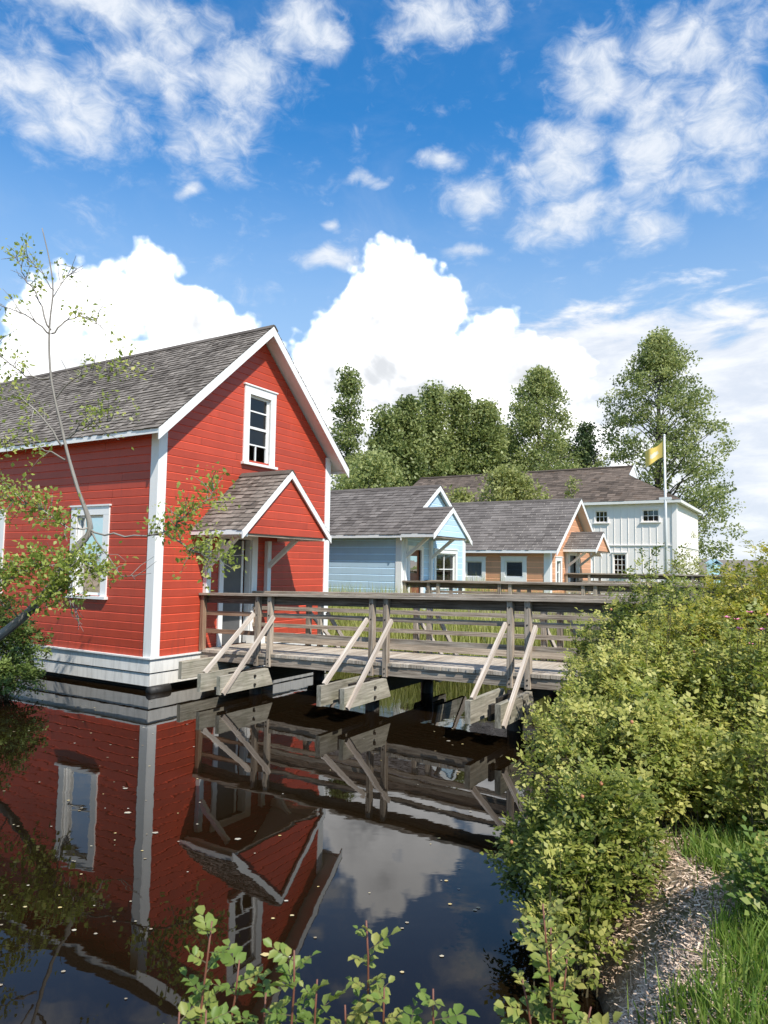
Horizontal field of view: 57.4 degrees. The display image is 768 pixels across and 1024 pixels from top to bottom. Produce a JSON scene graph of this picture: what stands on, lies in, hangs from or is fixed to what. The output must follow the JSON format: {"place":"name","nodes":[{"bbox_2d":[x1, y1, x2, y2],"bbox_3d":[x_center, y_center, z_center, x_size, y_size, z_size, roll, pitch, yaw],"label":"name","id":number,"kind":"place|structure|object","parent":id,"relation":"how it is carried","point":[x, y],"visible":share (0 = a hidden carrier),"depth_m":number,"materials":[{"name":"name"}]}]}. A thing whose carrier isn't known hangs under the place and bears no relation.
{"place":"outdoors","nodes":[
{"label":"outdoors","id":0,"kind":"place"},
{"bbox_2d":[0,671,603,1023],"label":"water","id":1,"kind":"structure","parent":0,"point":[354,814],"depth_m":5.46,"materials":[{"name":"black liquid"}]},
{"bbox_2d":[0,698,528,998],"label":"floating petals","id":2,"kind":"object","parent":1,"relation":"on","point":[264,954],"visible":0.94,"depth_m":4.51,"materials":[{"name":"beige plant"}]},
{"bbox_2d":[0,0,767,559],"label":"sky","id":3,"kind":"structure","parent":0,"point":[476,195],"materials":[{"name":"blue"}]},
{"bbox_2d":[394,573,766,1023],"bbox_3d":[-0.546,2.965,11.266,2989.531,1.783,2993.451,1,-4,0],"label":"ground","id":4,"kind":"structure","parent":0,"point":[603,997],"depth_m":3.54,"materials":[{"name":"grey gravel"}]},
{"bbox_2d":[0,649,47,701],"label":"bank shrub","id":5,"kind":"object","parent":4,"relation":"on","point":[24,672],"visible":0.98,"depth_m":11.03,"materials":[{"name":"green plant"}]},
{"bbox_2d":[0,594,53,687],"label":"bank shrub","id":6,"kind":"object","parent":4,"relation":"on","point":[14,641],"visible":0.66,"depth_m":11.62,"materials":[{"name":"green plant"}]},
{"bbox_2d":[0,228,251,640],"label":"alder tree","id":7,"kind":"object","parent":4,"relation":"on","point":[64,566],"visible":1,"depth_m":9.61,"materials":[{"name":"green plant"}]},
{"bbox_2d":[0,325,349,693],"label":"red house","id":8,"kind":"structure","parent":4,"relation":"on","point":[241,408],"depth_m":13.43,"materials":[{"name":"paint"}]},
{"bbox_2d":[0,509,5,592],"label":"window","id":9,"kind":"structure","parent":8,"relation":"in","point":[2,524],"depth_m":14.50,"materials":[{"name":"white paint"}]},
{"bbox_2d":[66,504,111,599],"bbox_3d":[-5.463,0.736,13.080,1.180,1.735,0.250,-2,-5,31],"label":"window","id":10,"kind":"structure","parent":8,"relation":"in","point":[99,513],"depth_m":13.05,"materials":[{"name":"white paint"}]},
{"bbox_2d":[222,540,243,644],"bbox_3d":[-3.020,1.582,13.906,0.050,2.040,0.570,-2,-5,31],"label":"door","id":11,"kind":"structure","parent":8,"relation":"in","point":[233,583],"depth_m":13.92,"materials":[{"name":"white paint"}]},
{"bbox_2d":[241,382,278,469],"bbox_3d":[-2.592,-1.755,14.542,0.190,1.655,1.050,-2,-5,31],"label":"window","id":12,"kind":"structure","parent":8,"relation":"in","point":[267,396],"depth_m":14.65,"materials":[{"name":"white paint"}]},
{"bbox_2d":[178,905,271,1023],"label":"rose shoot","id":13,"kind":"object","parent":4,"relation":"on","point":[198,1002],"visible":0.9,"depth_m":1.79,"materials":[{"name":"green plant"}]},
{"bbox_2d":[196,1002,296,1023],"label":"rose shoot","id":14,"kind":"object","parent":4,"relation":"on","point":[224,1017],"visible":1,"depth_m":1.69,"materials":[{"name":"green plant"}]},
{"bbox_2d":[233,937,354,1023],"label":"rose shoot","id":15,"kind":"object","parent":4,"relation":"on","point":[275,1015],"visible":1,"depth_m":1.75,"materials":[{"name":"green plant"}]},
{"bbox_2d":[327,363,376,489],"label":"poplar tree","id":16,"kind":"object","parent":4,"relation":"on","point":[348,387],"visible":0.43,"depth_m":90.56,"materials":[{"name":"green plant"}]},
{"bbox_2d":[323,920,402,1023],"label":"rose shoot","id":17,"kind":"object","parent":4,"relation":"on","point":[360,1013],"visible":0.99,"depth_m":1.80,"materials":[{"name":"green plant"}]},
{"bbox_2d":[330,444,409,489],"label":"deciduous tree","id":18,"kind":"object","parent":4,"relation":"on","point":[374,463],"visible":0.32,"depth_m":82.79,"materials":[{"name":"green plant"}]},
{"bbox_2d":[363,403,415,487],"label":"deciduous tree","id":19,"kind":"object","parent":4,"relation":"on","point":[388,430],"visible":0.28,"depth_m":91.89,"materials":[{"name":"green plant"}]},
{"bbox_2d":[328,485,471,609],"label":"blue house","id":20,"kind":"structure","parent":4,"relation":"on","point":[394,537],"depth_m":20.87,"materials":[{"name":"paint"}]},
{"bbox_2d":[410,550,418,592],"bbox_3d":[0.841,2.096,20.603,0.050,1.960,0.700,-2,-5,31],"label":"door","id":21,"kind":"structure","parent":20,"relation":"in","point":[414,558],"depth_m":20.68,"materials":[{"name":"clear glass"}]},
{"bbox_2d":[434,548,458,588],"bbox_3d":[1.942,1.811,22.351,0.158,1.270,1.700,-2,-5,31],"label":"window","id":22,"kind":"structure","parent":20,"relation":"in","point":[446,562],"depth_m":22.50,"materials":[{"name":"white paint"}]},
{"bbox_2d":[394,393,437,486],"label":"deciduous tree","id":23,"kind":"object","parent":4,"relation":"on","point":[411,406],"visible":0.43,"depth_m":94.03,"materials":[{"name":"green plant"}]},
{"bbox_2d":[403,380,461,485],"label":"deciduous tree","id":24,"kind":"object","parent":4,"relation":"on","point":[435,399],"visible":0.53,"depth_m":98.05,"materials":[{"name":"green plant"}]},
{"bbox_2d":[398,983,479,1023],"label":"rose shoot","id":25,"kind":"object","parent":4,"relation":"on","point":[424,997],"visible":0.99,"depth_m":1.72,"materials":[{"name":"green plant"}]},
{"bbox_2d":[178,591,702,730],"bbox_3d":[0.694,2.671,11.302,8.692,2.826,4.020,-2,-5,31],"label":"footbridge","id":26,"kind":"object","parent":4,"relation":"on","point":[226,668],"visible":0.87,"depth_m":11.04,"materials":[{"name":"grey wood"}]},
{"bbox_2d":[438,384,481,475],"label":"deciduous tree","id":27,"kind":"object","parent":4,"relation":"on","point":[462,405],"visible":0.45,"depth_m":99.86,"materials":[{"name":"green plant"}]},
{"bbox_2d":[444,484,480,502],"bbox_3d":[3.764,1.685,33.867,3.476,6.149,3.484,-1,-5,23],"label":"willow tree","id":28,"kind":"object","parent":4,"relation":"on","point":[460,496],"visible":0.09,"depth_m":33.78,"materials":[{"name":"green plant"}]},
{"bbox_2d":[459,397,510,473],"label":"deciduous tree","id":29,"kind":"object","parent":4,"relation":"on","point":[488,413],"visible":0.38,"depth_m":99.68,"materials":[{"name":"green plant"}]},
{"bbox_2d":[494,424,525,469],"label":"deciduous tree","id":30,"kind":"object","parent":4,"relation":"on","point":[511,450],"visible":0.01,"depth_m":108.75,"materials":[{"name":"green plant"}]},
{"bbox_2d":[473,462,552,501],"bbox_3d":[5.941,1.170,33.209,4.888,7.142,4.793,1,-4,0],"label":"willow tree","id":31,"kind":"object","parent":4,"relation":"on","point":[504,485],"visible":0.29,"depth_m":33.12,"materials":[{"name":"green plant"}]},
{"bbox_2d":[451,498,610,593],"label":"orange house","id":32,"kind":"structure","parent":4,"relation":"on","point":[544,540],"depth_m":26.88,"materials":[{"name":"paint"}]},
{"bbox_2d":[465,556,485,580],"bbox_3d":[3.472,2.174,26.906,1.040,0.930,0.217,-2,-5,31],"label":"window","id":33,"kind":"structure","parent":32,"relation":"in","point":[474,565],"depth_m":26.88,"materials":[{"name":"white paint"}]},
{"bbox_2d":[500,556,527,581],"bbox_3d":[4.833,2.110,26.049,1.060,0.930,0.158,-2,-5,31],"label":"window","id":34,"kind":"structure","parent":32,"relation":"in","point":[513,568],"depth_m":26.06,"materials":[{"name":"white paint"}]},
{"bbox_2d":[555,556,561,581],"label":"window","id":35,"kind":"structure","parent":32,"relation":"in","point":[558,578],"depth_m":26.34,"materials":[{"name":"white paint"}]},
{"bbox_2d":[570,556,573,593],"bbox_3d":[7.392,2.728,27.772,0.040,2.000,0.900,-2,-5,31],"label":"door","id":36,"kind":"structure","parent":32,"relation":"in","point":[571,557],"depth_m":27.90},
{"bbox_2d":[480,364,587,471],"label":"cottonwood tree","id":37,"kind":"object","parent":4,"relation":"on","point":[541,387],"visible":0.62,"depth_m":103.46,"materials":[{"name":"green plant"}]},
{"bbox_2d":[480,768,603,927],"bbox_3d":[1.105,2.080,4.362,1.013,0.888,0.958,1,-4,0],"label":"rose bush","id":38,"kind":"object","parent":4,"relation":"on","point":[517,845],"visible":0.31,"depth_m":4.30,"materials":[{"name":"green plant"}]},
{"bbox_2d":[326,573,760,661],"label":"reeds","id":39,"kind":"object","parent":4,"relation":"on","point":[465,628],"visible":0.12,"depth_m":16.14,"materials":[{"name":"green plant"}]},
{"bbox_2d":[413,465,702,595],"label":"white building","id":40,"kind":"structure","parent":4,"relation":"on","point":[624,506],"depth_m":37.64,"materials":[{"name":"paint"}]},
{"bbox_2d":[593,509,609,523],"bbox_3d":[11.736,0.240,37.836,0.871,0.785,0.190,-2,-5,31],"label":"window","id":41,"kind":"structure","parent":40,"relation":"in","point":[600,515],"depth_m":37.87,"materials":[{"name":"white paint"}]},
{"bbox_2d":[611,552,627,573],"bbox_3d":[12.491,2.783,37.159,0.850,1.295,0.190,-2,-5,31],"label":"window","id":42,"kind":"structure","parent":40,"relation":"in","point":[619,559],"depth_m":37.22,"materials":[{"name":"white paint"}]},
{"bbox_2d":[640,507,660,522],"bbox_3d":[13.892,0.173,36.532,1.030,0.785,0.190,-2,-5,31],"label":"window","id":43,"kind":"structure","parent":40,"relation":"in","point":[647,514],"depth_m":36.56,"materials":[{"name":"white paint"}]},
{"bbox_2d":[494,896,622,1023],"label":"rose shoot","id":44,"kind":"object","parent":4,"relation":"on","point":[562,992],"visible":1,"depth_m":1.87,"materials":[{"name":"green plant"}]},
{"bbox_2d":[542,437,590,469],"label":"deciduous tree","id":45,"kind":"object","parent":4,"relation":"on","point":[559,455],"visible":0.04,"depth_m":114.90,"materials":[{"name":"green plant"}]},
{"bbox_2d":[402,580,742,629],"bbox_3d":[4.625,3.242,18.215,8.691,2.866,1.600,-2,-5,31],"label":"footbridge","id":46,"kind":"object","parent":4,"relation":"on","point":[595,588],"visible":0.13,"depth_m":18.49,"materials":[{"name":"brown wood"}]},
{"bbox_2d":[564,476,582,593],"bbox_3d":[8.304,1.475,30.515,1.360,6.188,1.091,3,-5,-28],"label":"sapling","id":47,"kind":"object","parent":4,"relation":"on","point":[573,487],"visible":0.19,"depth_m":30.58,"materials":[{"name":"green plant"}]},
{"bbox_2d":[509,815,641,999],"bbox_3d":[0.994,2.072,3.696,0.696,0.928,0.713,1,-4,0],"label":"rose bush","id":48,"kind":"object","parent":4,"relation":"on","point":[580,917],"visible":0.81,"depth_m":3.63,"materials":[{"name":"green plant"}]},
{"bbox_2d":[566,419,606,467],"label":"conifer tree","id":49,"kind":"object","parent":4,"relation":"on","point":[584,437],"visible":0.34,"depth_m":114.48,"materials":[{"name":"green plant"}]},
{"bbox_2d":[515,747,672,928],"bbox_3d":[1.209,1.831,4.014,0.901,0.948,0.956,1,-4,0],"label":"rose bush","id":50,"kind":"object","parent":4,"relation":"on","point":[611,806],"visible":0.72,"depth_m":3.88,"materials":[{"name":"green plant"}]},
{"bbox_2d":[554,575,677,704],"bbox_3d":[2.861,1.782,8.165,1.509,2.136,1.669,-3,-6,43],"label":"rose bush","id":51,"kind":"object","parent":4,"relation":"on","point":[587,628],"visible":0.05,"depth_m":8.26,"materials":[{"name":"green plant"}]},
{"bbox_2d":[571,557,669,646],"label":"rose bush","id":52,"kind":"object","parent":4,"relation":"on","point":[638,560],"visible":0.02,"depth_m":10.95,"materials":[{"name":"green plant"}]},
{"bbox_2d":[506,654,743,827],"bbox_3d":[1.605,1.586,4.844,1.587,1.195,1.504,1,-4,0],"label":"rose bush","id":53,"kind":"object","parent":4,"relation":"on","point":[638,727],"visible":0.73,"depth_m":4.56,"materials":[{"name":"green plant"}]},
{"bbox_2d":[555,619,725,758],"bbox_3d":[2.023,1.516,5.560,1.304,1.328,1.279,1,-4,0],"label":"rose bush","id":54,"kind":"object","parent":4,"relation":"on","point":[663,679],"visible":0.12,"depth_m":5.55,"materials":[{"name":"green plant"}]},
{"bbox_2d":[552,574,748,747],"bbox_3d":[2.305,1.418,6.088,1.651,1.774,1.824,1,-4,0],"label":"rose bush","id":55,"kind":"object","parent":4,"relation":"on","point":[679,656],"visible":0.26,"depth_m":5.84,"materials":[{"name":"green plant"}]},
{"bbox_2d":[568,543,759,669],"bbox_3d":[3.229,1.314,7.639,1.981,1.995,2.359,2,-5,-16],"label":"rose bush","id":56,"kind":"object","parent":4,"relation":"on","point":[647,605],"visible":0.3,"depth_m":7.74,"materials":[{"name":"green plant"}]},
{"bbox_2d":[659,434,671,595],"bbox_3d":[13.685,0.444,34.059,0.560,8.550,0.166,-2,-5,31],"label":"flagpole","id":57,"kind":"object","parent":4,"relation":"on","point":[665,498],"visible":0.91,"depth_m":34.04,"materials":[{"name":"white metal"}]},
{"bbox_2d":[645,441,663,466],"bbox_3d":[13.316,-2.867,34.574,0.882,1.248,0.118,-3,-6,38],"label":"flag","id":58,"kind":"object","parent":57,"relation":"attached to","point":[654,454],"visible":1,"depth_m":34.57,"materials":[{"name":"yellow fabric"}]},
{"bbox_2d":[565,573,766,595],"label":"footbridge","id":59,"kind":"object","parent":4,"relation":"on","point":[589,576],"visible":0.16,"depth_m":25.95,"materials":[{"name":"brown wood"}]},
{"bbox_2d":[588,326,747,562],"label":"cottonwood tree","id":60,"kind":"object","parent":4,"relation":"on","point":[662,359],"visible":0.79,"depth_m":108.93,"materials":[{"name":"green plant"}]},
{"bbox_2d":[569,757,767,1023],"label":"wood chips","id":61,"kind":"object","parent":4,"relation":"on","point":[645,992],"visible":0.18,"depth_m":3.28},
{"bbox_2d":[611,781,767,1023],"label":"grass","id":62,"kind":"structure","parent":4,"relation":"on","point":[754,946],"depth_m":2.77,"materials":[{"name":"green plant"}]},
{"bbox_2d":[662,531,719,582],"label":"flowering shrub","id":63,"kind":"object","parent":4,"relation":"on","point":[682,566],"visible":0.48,"depth_m":28.45,"materials":[{"name":"green plant"}]},
{"bbox_2d":[624,689,767,836],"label":"rose bush","id":64,"kind":"object","parent":4,"relation":"on","point":[689,781],"visible":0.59,"depth_m":4.33,"materials":[{"name":"green plant"}]},
{"bbox_2d":[624,592,767,737],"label":"rose bush","id":65,"kind":"object","parent":4,"relation":"on","point":[704,628],"visible":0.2,"depth_m":6.28,"materials":[{"name":"green plant"}]},
{"bbox_2d":[704,559,722,582],"bbox_3d":[18.741,3.925,39.839,0.693,2.451,0.800,1,-4,0],"label":"hut","id":66,"kind":"object","parent":4,"relation":"on","point":[716,562],"visible":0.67,"depth_m":39.63,"materials":[{"name":"blue wood"}]},
{"bbox_2d":[672,595,767,773],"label":"rose bush","id":67,"kind":"object","parent":4,"relation":"on","point":[749,662],"visible":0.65,"depth_m":5.25,"materials":[{"name":"green plant"}]},
{"bbox_2d":[681,542,767,726],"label":"rose bush","id":68,"kind":"object","parent":4,"relation":"on","point":[739,598],"visible":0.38,"depth_m":6.92,"materials":[{"name":"green plant"}]},
{"bbox_2d":[691,538,767,634],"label":"rose bush","id":69,"kind":"object","parent":4,"relation":"on","point":[733,574],"visible":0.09,"depth_m":9.48,"materials":[{"name":"green plant"}]},
{"bbox_2d":[705,689,767,837],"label":"rose bush","id":70,"kind":"object","parent":4,"relation":"on","point":[761,733],"visible":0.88,"depth_m":4.18,"materials":[{"name":"green plant"}]},
{"bbox_2d":[708,815,767,922],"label":"rose bush","id":71,"kind":"object","parent":4,"relation":"on","point":[755,865],"visible":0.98,"depth_m":3.17,"materials":[{"name":"green plant"}]},
{"bbox_2d":[699,559,767,573],"bbox_3d":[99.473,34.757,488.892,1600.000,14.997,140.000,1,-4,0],"label":"hills","id":72,"kind":"structure","parent":0,"point":[746,562],"depth_m":454.78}
]}

